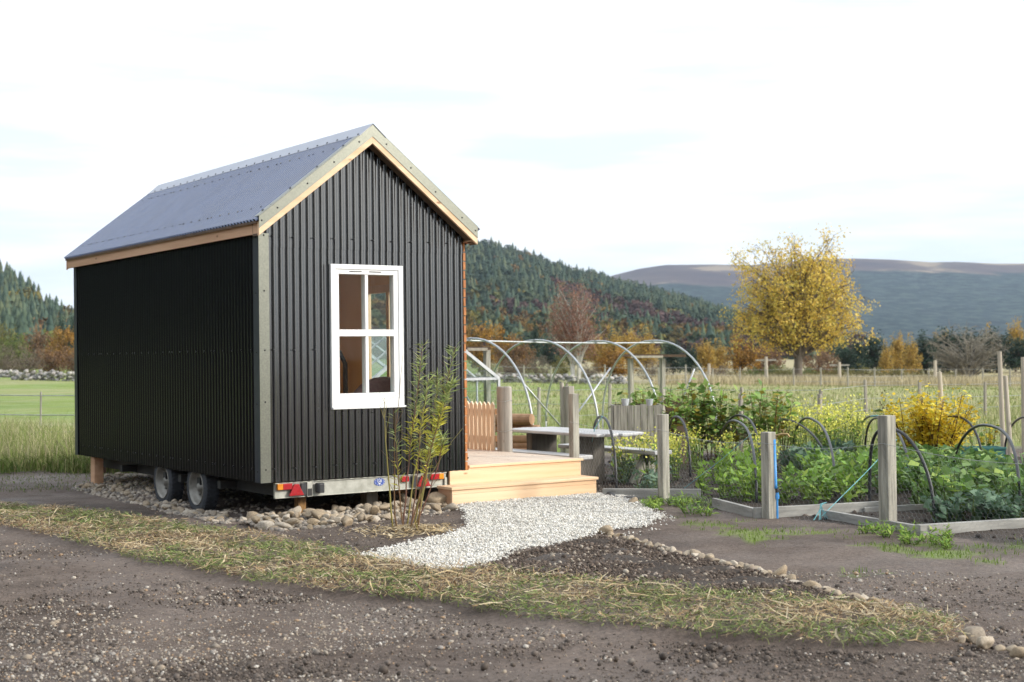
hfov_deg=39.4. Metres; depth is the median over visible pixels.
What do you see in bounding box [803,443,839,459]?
kale plant
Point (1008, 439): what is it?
cloche hoop
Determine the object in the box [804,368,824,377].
shrub
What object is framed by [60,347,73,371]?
shrub
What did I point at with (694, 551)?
edging stone
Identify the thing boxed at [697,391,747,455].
raspberry cane
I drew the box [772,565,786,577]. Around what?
edging stone
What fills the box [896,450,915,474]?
kale plant
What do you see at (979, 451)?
kale plant
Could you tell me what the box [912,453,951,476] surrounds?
kale plant
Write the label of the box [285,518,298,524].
cobble
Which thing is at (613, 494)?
plastic membrane
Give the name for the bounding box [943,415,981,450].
cloche hoop
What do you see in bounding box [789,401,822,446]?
mustard plant
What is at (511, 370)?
shrub
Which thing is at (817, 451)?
bean plant
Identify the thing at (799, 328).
birch tree
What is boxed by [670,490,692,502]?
weed tuft
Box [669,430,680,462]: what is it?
mustard plant
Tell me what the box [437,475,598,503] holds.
timber step
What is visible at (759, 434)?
mustard plant
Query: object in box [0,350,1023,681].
ground
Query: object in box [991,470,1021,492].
kale plant
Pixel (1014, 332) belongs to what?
larch tree
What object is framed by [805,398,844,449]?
mustard plant
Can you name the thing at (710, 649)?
soil clods
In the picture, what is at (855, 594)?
edging stone
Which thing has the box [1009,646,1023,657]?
boulder
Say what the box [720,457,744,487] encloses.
bean plant
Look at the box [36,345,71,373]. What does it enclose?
shrub
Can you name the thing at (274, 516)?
cobble
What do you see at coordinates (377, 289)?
door
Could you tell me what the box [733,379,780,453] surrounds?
raspberry cane
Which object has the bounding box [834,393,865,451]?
mustard plant
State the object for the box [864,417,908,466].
cloche hoop
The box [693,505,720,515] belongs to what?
weed tuft
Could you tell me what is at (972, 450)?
kale plant
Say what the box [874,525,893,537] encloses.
weed tuft
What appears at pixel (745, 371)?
shrub
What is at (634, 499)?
boulder
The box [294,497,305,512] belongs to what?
support post
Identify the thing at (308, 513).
cobble
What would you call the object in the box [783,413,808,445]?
mustard plant
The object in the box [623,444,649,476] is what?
mustard plant
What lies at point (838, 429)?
mustard plant
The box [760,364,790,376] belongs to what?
shrub
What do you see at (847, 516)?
edging board
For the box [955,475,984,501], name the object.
kale plant
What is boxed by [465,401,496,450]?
picket fence
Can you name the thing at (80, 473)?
grass
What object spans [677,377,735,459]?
raspberry cane
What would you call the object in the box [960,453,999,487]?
kale plant
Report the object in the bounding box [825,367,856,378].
shrub
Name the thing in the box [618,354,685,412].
door frame
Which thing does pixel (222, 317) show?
tiny house
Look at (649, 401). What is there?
pot
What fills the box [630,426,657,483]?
mustard plant
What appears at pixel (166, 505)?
cobble
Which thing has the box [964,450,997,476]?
kale plant
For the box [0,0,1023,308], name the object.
sky
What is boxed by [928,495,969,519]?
kale plant
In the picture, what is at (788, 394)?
raspberry cane
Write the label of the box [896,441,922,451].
kale plant
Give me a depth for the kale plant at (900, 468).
15.86 m
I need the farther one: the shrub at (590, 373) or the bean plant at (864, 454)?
the shrub at (590, 373)
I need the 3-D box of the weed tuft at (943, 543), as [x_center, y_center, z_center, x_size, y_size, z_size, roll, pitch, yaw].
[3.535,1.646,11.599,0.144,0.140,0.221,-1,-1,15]
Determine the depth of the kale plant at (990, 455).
16.61 m
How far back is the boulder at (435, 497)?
15.07 m
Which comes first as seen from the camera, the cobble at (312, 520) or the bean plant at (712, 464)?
the cobble at (312, 520)
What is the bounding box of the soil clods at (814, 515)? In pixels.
[596,452,1023,539]
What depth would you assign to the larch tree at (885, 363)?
159.80 m
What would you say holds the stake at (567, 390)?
on the ground at (820, 552)
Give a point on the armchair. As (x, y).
(379, 384)
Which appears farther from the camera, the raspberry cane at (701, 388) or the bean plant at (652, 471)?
the raspberry cane at (701, 388)
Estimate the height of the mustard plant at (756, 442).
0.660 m
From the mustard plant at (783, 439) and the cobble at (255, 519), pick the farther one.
the mustard plant at (783, 439)
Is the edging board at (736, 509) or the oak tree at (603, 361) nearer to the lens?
the edging board at (736, 509)
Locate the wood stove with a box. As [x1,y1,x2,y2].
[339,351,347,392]
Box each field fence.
[0,392,74,431]
[491,380,1020,425]
[496,364,1019,386]
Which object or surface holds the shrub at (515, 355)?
on the ground at (820, 552)
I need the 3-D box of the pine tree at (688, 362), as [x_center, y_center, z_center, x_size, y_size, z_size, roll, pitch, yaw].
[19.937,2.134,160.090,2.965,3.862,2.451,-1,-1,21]
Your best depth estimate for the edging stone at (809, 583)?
9.63 m
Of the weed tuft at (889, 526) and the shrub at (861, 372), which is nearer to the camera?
the weed tuft at (889, 526)
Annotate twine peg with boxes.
[814,502,826,519]
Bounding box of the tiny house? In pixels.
[64,123,479,510]
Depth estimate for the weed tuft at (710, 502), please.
15.02 m
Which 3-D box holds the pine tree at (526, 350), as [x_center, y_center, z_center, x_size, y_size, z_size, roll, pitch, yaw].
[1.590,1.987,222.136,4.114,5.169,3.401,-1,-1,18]
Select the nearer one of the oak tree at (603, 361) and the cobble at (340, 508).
the cobble at (340, 508)
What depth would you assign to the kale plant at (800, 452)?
18.87 m
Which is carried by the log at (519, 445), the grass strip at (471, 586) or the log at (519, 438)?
the log at (519, 438)
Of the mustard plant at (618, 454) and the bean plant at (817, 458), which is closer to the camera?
the bean plant at (817, 458)
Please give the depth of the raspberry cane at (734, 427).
21.50 m
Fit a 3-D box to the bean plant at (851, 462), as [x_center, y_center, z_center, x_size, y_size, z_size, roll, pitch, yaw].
[3.742,1.471,15.430,0.514,0.544,0.333,-1,-1,-11]
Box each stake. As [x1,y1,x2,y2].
[560,383,563,452]
[563,386,573,452]
[738,394,742,449]
[817,394,821,439]
[937,372,944,443]
[997,351,1004,446]
[1003,376,1012,458]
[1021,357,1023,457]
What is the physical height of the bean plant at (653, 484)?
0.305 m
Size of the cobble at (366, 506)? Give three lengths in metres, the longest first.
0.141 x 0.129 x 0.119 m
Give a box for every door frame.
[466,347,490,403]
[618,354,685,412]
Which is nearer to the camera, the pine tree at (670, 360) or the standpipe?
the standpipe
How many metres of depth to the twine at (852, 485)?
14.01 m
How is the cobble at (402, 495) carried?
on the ground at (820, 552)
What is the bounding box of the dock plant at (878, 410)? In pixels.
[872,390,897,422]
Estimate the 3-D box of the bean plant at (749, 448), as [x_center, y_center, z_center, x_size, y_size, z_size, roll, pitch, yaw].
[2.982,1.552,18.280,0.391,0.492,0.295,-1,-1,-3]
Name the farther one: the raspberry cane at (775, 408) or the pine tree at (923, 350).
the pine tree at (923, 350)
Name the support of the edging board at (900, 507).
on the ground at (820, 552)
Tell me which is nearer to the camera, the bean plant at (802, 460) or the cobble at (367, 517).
the cobble at (367, 517)
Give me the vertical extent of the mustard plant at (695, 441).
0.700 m
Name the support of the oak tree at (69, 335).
on the ground at (820, 552)
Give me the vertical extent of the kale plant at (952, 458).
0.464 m
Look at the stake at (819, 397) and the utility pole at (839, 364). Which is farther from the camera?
the utility pole at (839, 364)
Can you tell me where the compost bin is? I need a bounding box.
[611,404,661,465]
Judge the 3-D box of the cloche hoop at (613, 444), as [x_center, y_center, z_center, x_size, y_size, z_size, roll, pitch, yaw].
[1.128,1.397,17.756,0.034,0.943,2.013,-1,-1,-5]
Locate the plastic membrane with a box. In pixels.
[602,492,638,499]
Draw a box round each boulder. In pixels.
[427,492,445,503]
[598,525,612,534]
[629,497,637,502]
[953,635,965,642]
[963,626,985,644]
[976,636,994,649]
[995,644,1005,650]
[1006,645,1016,652]
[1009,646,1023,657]
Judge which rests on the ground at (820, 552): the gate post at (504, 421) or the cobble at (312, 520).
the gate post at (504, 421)
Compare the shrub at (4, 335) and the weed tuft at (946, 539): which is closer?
the weed tuft at (946, 539)
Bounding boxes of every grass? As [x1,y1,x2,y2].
[0,412,89,463]
[0,446,131,473]
[0,469,185,492]
[10,510,952,645]
[465,380,1020,409]
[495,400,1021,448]
[651,372,1020,386]
[675,515,1023,573]
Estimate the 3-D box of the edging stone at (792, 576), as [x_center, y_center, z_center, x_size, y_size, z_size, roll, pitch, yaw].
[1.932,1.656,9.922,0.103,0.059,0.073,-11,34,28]
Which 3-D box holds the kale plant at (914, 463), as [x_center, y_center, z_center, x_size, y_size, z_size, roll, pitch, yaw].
[4.310,1.479,14.717,0.486,0.519,0.468,-1,-1,39]
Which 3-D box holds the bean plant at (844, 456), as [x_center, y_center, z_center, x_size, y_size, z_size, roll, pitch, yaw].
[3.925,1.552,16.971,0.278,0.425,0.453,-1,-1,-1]
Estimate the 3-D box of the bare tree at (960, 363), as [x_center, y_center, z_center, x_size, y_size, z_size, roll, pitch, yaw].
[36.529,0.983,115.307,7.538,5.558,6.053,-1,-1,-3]
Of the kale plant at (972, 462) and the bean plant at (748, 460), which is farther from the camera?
the bean plant at (748, 460)
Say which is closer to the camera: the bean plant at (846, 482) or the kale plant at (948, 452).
the bean plant at (846, 482)
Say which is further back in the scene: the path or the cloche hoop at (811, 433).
the cloche hoop at (811, 433)
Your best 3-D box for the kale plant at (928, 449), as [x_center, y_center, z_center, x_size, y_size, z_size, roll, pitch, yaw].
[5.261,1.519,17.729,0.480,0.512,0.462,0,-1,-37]
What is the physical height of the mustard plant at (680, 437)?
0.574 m
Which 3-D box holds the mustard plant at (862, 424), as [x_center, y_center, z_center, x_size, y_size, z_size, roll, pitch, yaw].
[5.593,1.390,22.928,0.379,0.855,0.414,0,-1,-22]
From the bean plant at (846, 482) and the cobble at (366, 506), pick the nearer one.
the cobble at (366, 506)
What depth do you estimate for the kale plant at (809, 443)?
19.84 m
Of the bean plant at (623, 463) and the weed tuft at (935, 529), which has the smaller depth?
the weed tuft at (935, 529)
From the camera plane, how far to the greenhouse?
22.41 m
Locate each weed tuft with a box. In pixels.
[639,497,662,507]
[641,500,665,510]
[647,495,663,503]
[660,495,689,505]
[669,499,709,514]
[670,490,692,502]
[671,496,692,506]
[681,492,703,504]
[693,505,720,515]
[701,494,711,504]
[856,520,882,533]
[865,519,884,530]
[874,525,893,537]
[878,520,894,532]
[896,524,916,537]
[898,530,928,544]
[898,531,911,539]
[914,527,937,541]
[929,533,949,544]
[933,523,953,537]
[936,533,954,543]
[940,535,955,548]
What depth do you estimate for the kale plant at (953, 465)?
15.95 m
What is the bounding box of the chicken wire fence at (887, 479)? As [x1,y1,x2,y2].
[568,394,1023,543]
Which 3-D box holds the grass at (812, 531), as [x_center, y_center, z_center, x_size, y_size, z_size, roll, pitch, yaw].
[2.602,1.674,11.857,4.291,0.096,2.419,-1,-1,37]
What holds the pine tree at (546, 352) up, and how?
on the ground at (820, 552)
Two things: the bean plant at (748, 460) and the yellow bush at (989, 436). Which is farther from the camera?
the yellow bush at (989, 436)
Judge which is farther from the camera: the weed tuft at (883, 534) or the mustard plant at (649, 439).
the mustard plant at (649, 439)
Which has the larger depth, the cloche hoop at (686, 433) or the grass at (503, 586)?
the cloche hoop at (686, 433)
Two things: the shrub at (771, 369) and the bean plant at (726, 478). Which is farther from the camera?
the shrub at (771, 369)
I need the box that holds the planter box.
[954,446,1005,459]
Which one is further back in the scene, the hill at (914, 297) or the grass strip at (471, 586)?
the hill at (914, 297)
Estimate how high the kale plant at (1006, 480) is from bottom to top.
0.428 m
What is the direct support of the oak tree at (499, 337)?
on the ground at (820, 552)
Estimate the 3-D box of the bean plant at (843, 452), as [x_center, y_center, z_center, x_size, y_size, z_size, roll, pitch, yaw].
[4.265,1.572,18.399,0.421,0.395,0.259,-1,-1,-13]
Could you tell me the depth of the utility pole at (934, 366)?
103.89 m
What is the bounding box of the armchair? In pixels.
[353,377,390,392]
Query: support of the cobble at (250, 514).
on the ground at (820, 552)
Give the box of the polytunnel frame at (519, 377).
[466,337,716,440]
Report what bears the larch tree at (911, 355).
on the ground at (820, 552)
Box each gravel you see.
[406,511,674,543]
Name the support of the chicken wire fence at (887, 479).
on the ground at (820, 552)
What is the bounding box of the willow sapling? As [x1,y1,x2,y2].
[379,340,462,529]
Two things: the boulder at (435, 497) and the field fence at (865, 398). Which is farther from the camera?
the field fence at (865, 398)
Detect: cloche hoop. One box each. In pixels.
[593,415,617,487]
[669,415,691,476]
[716,419,757,502]
[722,414,760,460]
[775,418,823,450]
[793,417,836,496]
[856,415,876,449]
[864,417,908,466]
[868,428,935,522]
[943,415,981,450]
[952,423,1021,513]
[1004,416,1023,454]
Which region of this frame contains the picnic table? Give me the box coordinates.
[496,427,671,483]
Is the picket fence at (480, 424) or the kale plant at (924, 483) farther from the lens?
the picket fence at (480, 424)
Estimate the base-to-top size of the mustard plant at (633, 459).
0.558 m
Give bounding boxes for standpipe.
[773,429,789,518]
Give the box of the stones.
[71,473,458,530]
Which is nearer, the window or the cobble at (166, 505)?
the window
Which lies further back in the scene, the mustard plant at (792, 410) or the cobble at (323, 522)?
the mustard plant at (792, 410)
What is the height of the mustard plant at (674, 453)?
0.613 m
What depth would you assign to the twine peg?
13.55 m
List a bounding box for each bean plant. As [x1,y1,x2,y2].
[608,458,635,483]
[617,457,635,478]
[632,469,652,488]
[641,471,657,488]
[643,465,672,486]
[693,468,713,494]
[697,459,712,488]
[706,456,723,481]
[710,448,739,478]
[712,460,729,484]
[714,471,737,498]
[715,464,741,495]
[720,449,736,478]
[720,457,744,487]
[727,470,751,501]
[733,445,760,467]
[734,449,751,487]
[737,457,754,495]
[739,461,760,493]
[739,463,761,501]
[741,467,758,497]
[777,461,801,490]
[777,467,809,500]
[777,475,801,503]
[788,467,815,500]
[794,453,815,478]
[798,466,828,503]
[802,441,820,473]
[802,464,839,498]
[809,454,824,474]
[809,460,846,494]
[810,454,851,485]
[819,449,838,464]
[819,472,837,500]
[820,452,838,480]
[824,451,847,466]
[828,449,855,458]
[828,453,846,484]
[832,473,857,502]
[835,455,850,484]
[836,469,848,492]
[837,453,877,499]
[843,462,866,494]
[845,449,877,466]
[853,448,876,473]
[856,445,869,460]
[857,468,877,493]
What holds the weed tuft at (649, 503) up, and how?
on the ground at (820, 552)
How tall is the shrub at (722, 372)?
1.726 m
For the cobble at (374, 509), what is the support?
on the stones
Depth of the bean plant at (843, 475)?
16.12 m
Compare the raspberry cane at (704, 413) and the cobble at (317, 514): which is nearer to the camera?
the cobble at (317, 514)
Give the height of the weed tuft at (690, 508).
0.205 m
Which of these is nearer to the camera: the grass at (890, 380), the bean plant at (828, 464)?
the bean plant at (828, 464)
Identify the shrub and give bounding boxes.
[0,321,26,356]
[0,330,32,370]
[0,344,21,370]
[8,345,45,373]
[17,320,54,368]
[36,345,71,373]
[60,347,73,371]
[475,360,502,376]
[491,336,540,374]
[498,358,525,379]
[519,355,552,378]
[550,355,570,375]
[575,360,601,378]
[634,359,677,380]
[711,365,733,376]
[724,367,746,376]
[741,366,762,378]
[747,339,785,375]
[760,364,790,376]
[768,367,805,376]
[784,367,817,376]
[802,349,844,377]
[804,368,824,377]
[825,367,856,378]
[850,363,885,377]
[877,367,912,377]
[909,367,932,381]
[942,371,959,377]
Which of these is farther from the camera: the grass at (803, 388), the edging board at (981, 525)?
the grass at (803, 388)
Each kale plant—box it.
[776,444,806,470]
[788,450,808,471]
[798,441,820,465]
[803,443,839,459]
[815,444,847,455]
[831,438,852,454]
[835,441,856,451]
[864,461,903,493]
[872,451,919,492]
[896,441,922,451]
[896,447,936,471]
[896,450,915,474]
[896,455,920,490]
[896,457,912,493]
[899,452,933,488]
[900,460,951,499]
[902,470,930,503]
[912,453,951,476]
[912,469,945,512]
[914,455,950,494]
[917,443,943,455]
[919,444,946,466]
[920,493,968,522]
[921,447,953,465]
[925,463,975,509]
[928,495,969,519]
[935,467,990,518]
[936,458,969,468]
[937,450,969,463]
[941,444,974,463]
[943,447,983,469]
[947,458,986,499]
[949,488,998,520]
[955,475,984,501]
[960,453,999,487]
[962,456,1011,493]
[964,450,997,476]
[965,492,1012,518]
[970,494,1012,519]
[979,447,1023,466]
[982,454,1019,471]
[982,464,1007,487]
[986,468,1023,493]
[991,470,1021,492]
[991,472,1023,517]
[995,452,1023,471]
[999,475,1023,515]
[999,493,1023,518]
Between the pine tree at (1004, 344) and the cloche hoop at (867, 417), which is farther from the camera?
the pine tree at (1004, 344)
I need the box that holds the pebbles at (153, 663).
[0,507,1023,681]
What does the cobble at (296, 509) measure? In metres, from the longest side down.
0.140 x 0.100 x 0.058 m
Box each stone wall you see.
[0,369,18,377]
[11,369,74,380]
[466,373,627,383]
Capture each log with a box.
[495,414,534,424]
[495,425,539,431]
[495,435,526,442]
[495,443,526,447]
[688,427,747,433]
[691,433,748,439]
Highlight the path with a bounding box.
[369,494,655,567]
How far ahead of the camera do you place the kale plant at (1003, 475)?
14.08 m
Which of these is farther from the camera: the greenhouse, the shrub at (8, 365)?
the shrub at (8, 365)
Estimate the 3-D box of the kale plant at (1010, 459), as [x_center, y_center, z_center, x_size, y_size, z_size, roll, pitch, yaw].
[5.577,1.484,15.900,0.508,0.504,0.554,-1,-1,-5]
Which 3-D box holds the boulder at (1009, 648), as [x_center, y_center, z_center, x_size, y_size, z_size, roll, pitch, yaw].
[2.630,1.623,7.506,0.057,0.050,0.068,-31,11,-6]
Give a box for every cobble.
[115,478,125,482]
[161,504,171,507]
[246,511,257,518]
[251,516,259,522]
[256,520,274,529]
[270,514,278,518]
[276,522,292,528]
[278,511,287,517]
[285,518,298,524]
[292,506,301,512]
[304,509,314,516]
[307,518,318,523]
[311,510,330,520]
[318,520,326,524]
[334,517,341,522]
[336,506,345,511]
[342,516,352,525]
[355,507,364,512]
[357,514,363,521]
[362,503,371,513]
[364,515,372,520]
[370,505,378,514]
[378,503,389,509]
[379,513,393,519]
[400,493,407,501]
[404,497,413,505]
[431,504,440,510]
[443,503,457,510]
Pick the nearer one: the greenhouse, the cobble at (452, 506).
the cobble at (452, 506)
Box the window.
[329,264,405,409]
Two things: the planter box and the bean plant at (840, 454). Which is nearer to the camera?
the bean plant at (840, 454)
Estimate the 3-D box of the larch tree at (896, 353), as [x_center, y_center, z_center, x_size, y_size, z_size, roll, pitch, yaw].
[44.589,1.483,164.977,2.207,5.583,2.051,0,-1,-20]
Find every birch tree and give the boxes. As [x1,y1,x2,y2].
[538,275,609,378]
[717,222,880,377]
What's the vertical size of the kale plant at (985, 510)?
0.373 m
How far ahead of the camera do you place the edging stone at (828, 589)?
9.42 m
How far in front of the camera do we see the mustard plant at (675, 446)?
19.91 m
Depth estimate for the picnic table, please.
17.82 m
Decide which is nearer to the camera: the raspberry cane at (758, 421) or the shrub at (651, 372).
the raspberry cane at (758, 421)
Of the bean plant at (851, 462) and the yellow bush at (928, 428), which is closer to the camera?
the bean plant at (851, 462)
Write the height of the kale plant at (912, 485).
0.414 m
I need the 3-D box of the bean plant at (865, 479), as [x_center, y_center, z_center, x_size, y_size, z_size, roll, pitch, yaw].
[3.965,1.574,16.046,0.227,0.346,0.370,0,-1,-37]
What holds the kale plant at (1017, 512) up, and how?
on the ground at (820, 552)
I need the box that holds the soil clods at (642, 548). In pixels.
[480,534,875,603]
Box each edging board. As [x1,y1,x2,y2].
[602,488,700,498]
[712,498,753,516]
[753,501,878,517]
[821,509,914,533]
[863,503,931,511]
[915,518,1023,535]
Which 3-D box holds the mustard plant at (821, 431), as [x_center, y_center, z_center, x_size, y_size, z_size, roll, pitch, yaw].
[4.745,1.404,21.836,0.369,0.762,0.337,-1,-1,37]
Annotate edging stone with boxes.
[690,549,700,553]
[705,554,713,558]
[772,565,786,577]
[784,574,795,579]
[802,580,817,588]
[824,587,834,592]
[832,589,841,594]
[847,592,860,596]
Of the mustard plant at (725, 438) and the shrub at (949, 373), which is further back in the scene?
the shrub at (949, 373)
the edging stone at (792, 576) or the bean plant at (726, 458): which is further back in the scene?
the bean plant at (726, 458)
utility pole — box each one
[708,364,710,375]
[756,357,775,377]
[829,362,848,377]
[933,360,936,382]
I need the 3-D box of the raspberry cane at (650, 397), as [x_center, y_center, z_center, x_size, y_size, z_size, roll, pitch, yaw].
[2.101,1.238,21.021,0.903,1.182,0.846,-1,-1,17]
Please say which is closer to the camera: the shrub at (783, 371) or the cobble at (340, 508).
the cobble at (340, 508)
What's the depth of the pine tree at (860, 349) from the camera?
169.60 m
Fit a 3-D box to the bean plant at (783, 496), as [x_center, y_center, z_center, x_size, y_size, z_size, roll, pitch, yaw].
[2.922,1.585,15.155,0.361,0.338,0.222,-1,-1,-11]
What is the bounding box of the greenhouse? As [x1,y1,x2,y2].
[371,328,499,402]
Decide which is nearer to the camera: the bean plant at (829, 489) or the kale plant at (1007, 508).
the kale plant at (1007, 508)
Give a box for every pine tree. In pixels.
[57,307,68,347]
[68,316,73,353]
[516,337,533,365]
[538,337,559,367]
[563,352,585,368]
[663,336,684,374]
[676,343,701,373]
[831,344,867,374]
[846,336,869,374]
[861,329,900,372]
[881,339,914,372]
[905,329,945,373]
[922,332,951,371]
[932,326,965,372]
[953,327,992,370]
[978,326,1012,372]
[1003,332,1023,372]
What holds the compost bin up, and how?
on the ground at (820, 552)
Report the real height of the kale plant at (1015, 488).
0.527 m
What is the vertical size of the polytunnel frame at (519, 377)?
2.157 m
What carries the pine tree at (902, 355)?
on the ground at (820, 552)
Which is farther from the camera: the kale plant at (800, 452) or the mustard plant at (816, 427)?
the mustard plant at (816, 427)
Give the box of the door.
[363,284,389,378]
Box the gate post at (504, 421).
[496,386,512,451]
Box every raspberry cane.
[607,387,665,439]
[627,393,663,444]
[632,385,684,433]
[654,393,694,461]
[663,384,716,456]
[668,396,699,460]
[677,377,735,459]
[691,386,736,459]
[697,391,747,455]
[713,404,752,451]
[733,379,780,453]
[742,392,789,443]
[754,387,803,454]
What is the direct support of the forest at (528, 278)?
on the hill at (382, 357)
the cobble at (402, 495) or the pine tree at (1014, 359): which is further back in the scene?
the pine tree at (1014, 359)
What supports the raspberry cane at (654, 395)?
on the ground at (820, 552)
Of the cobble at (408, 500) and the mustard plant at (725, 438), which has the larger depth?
the mustard plant at (725, 438)
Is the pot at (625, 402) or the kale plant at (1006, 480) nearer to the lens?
the kale plant at (1006, 480)
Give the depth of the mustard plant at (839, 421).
22.21 m
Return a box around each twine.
[685,434,750,487]
[822,439,896,515]
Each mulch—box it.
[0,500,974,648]
[317,519,462,540]
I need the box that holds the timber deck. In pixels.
[396,449,582,493]
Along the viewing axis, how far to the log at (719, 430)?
22.00 m
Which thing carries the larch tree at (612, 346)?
on the ground at (820, 552)
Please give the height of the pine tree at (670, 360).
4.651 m
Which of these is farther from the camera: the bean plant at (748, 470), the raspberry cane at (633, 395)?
the raspberry cane at (633, 395)
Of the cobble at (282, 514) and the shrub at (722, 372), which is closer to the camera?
the cobble at (282, 514)
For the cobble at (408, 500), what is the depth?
14.96 m
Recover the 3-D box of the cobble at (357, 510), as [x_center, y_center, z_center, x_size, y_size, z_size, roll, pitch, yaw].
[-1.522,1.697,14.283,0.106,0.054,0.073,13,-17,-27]
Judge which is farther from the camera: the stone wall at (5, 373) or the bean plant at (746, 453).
the stone wall at (5, 373)
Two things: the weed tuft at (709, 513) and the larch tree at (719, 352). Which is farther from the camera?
the larch tree at (719, 352)
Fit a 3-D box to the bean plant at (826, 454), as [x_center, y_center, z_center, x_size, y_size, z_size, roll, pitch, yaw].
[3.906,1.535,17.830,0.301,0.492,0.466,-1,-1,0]
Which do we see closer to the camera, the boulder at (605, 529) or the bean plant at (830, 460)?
the boulder at (605, 529)
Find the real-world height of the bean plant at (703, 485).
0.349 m
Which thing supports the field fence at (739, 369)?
on the ground at (820, 552)
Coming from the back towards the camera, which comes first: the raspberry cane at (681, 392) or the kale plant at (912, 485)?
the raspberry cane at (681, 392)
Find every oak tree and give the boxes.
[45,325,73,367]
[465,320,495,370]
[486,322,529,369]
[594,346,635,376]
[721,330,764,372]
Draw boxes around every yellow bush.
[871,380,981,450]
[963,422,999,445]
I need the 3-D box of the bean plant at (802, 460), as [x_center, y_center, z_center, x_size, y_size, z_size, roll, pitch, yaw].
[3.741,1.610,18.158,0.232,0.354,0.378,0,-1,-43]
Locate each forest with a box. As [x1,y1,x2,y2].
[0,261,73,362]
[33,237,865,360]
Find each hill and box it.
[374,252,686,360]
[610,258,1023,349]
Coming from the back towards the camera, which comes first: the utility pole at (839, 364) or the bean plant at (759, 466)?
the utility pole at (839, 364)
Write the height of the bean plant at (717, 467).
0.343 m
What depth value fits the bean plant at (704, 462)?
16.93 m
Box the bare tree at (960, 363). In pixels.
[925,322,1012,376]
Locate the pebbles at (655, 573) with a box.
[483,535,875,602]
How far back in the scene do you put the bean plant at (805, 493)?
15.40 m
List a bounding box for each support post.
[91,457,103,483]
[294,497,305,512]
[361,492,377,504]
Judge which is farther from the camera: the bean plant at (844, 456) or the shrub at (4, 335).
the shrub at (4, 335)
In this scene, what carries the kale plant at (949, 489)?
on the ground at (820, 552)
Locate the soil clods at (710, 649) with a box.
[0,511,1023,681]
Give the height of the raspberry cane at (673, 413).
1.061 m
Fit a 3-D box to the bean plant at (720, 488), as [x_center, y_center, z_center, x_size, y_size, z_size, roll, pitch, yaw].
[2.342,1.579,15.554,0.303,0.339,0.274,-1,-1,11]
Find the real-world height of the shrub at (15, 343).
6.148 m
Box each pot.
[621,399,628,405]
[646,399,652,404]
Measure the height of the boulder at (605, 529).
0.114 m
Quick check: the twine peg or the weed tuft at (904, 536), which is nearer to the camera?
the weed tuft at (904, 536)
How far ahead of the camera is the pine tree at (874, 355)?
171.71 m
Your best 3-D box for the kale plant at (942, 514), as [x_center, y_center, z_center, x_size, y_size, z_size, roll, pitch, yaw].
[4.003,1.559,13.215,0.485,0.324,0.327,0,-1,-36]
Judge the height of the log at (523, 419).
0.182 m
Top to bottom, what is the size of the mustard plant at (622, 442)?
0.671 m
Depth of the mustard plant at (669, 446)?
18.11 m
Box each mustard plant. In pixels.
[608,427,638,473]
[610,438,628,482]
[616,439,632,473]
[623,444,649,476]
[626,436,640,467]
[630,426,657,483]
[642,431,656,460]
[652,436,678,464]
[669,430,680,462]
[669,432,682,467]
[669,436,685,480]
[671,430,691,468]
[681,422,704,470]
[681,430,710,468]
[711,426,735,463]
[717,438,733,465]
[745,431,777,463]
[752,424,772,450]
[753,440,778,465]
[774,417,789,452]
[780,397,808,445]
[781,398,812,445]
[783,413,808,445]
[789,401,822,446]
[801,399,829,444]
[804,395,840,447]
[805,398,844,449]
[810,398,841,445]
[812,417,829,443]
[819,390,845,436]
[822,406,849,447]
[828,404,849,444]
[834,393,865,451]
[839,402,867,450]
[840,412,865,451]
[848,412,870,448]
[851,401,871,445]
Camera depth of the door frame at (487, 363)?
23.16 m
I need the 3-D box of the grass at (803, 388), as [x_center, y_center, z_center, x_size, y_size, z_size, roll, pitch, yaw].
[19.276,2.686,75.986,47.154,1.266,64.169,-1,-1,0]
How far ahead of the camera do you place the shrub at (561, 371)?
124.82 m
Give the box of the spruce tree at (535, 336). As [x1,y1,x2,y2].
[529,318,541,366]
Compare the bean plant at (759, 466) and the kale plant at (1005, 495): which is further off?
the bean plant at (759, 466)
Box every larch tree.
[583,334,605,369]
[596,325,625,367]
[613,326,640,370]
[629,323,659,370]
[694,339,718,372]
[711,338,730,370]
[877,338,894,373]
[889,330,905,375]
[899,332,922,373]
[1006,316,1023,370]
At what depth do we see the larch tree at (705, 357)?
174.65 m
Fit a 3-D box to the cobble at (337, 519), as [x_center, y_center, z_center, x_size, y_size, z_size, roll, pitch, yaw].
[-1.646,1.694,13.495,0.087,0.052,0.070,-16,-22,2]
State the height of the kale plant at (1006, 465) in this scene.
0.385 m
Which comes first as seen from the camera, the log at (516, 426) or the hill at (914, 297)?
the log at (516, 426)

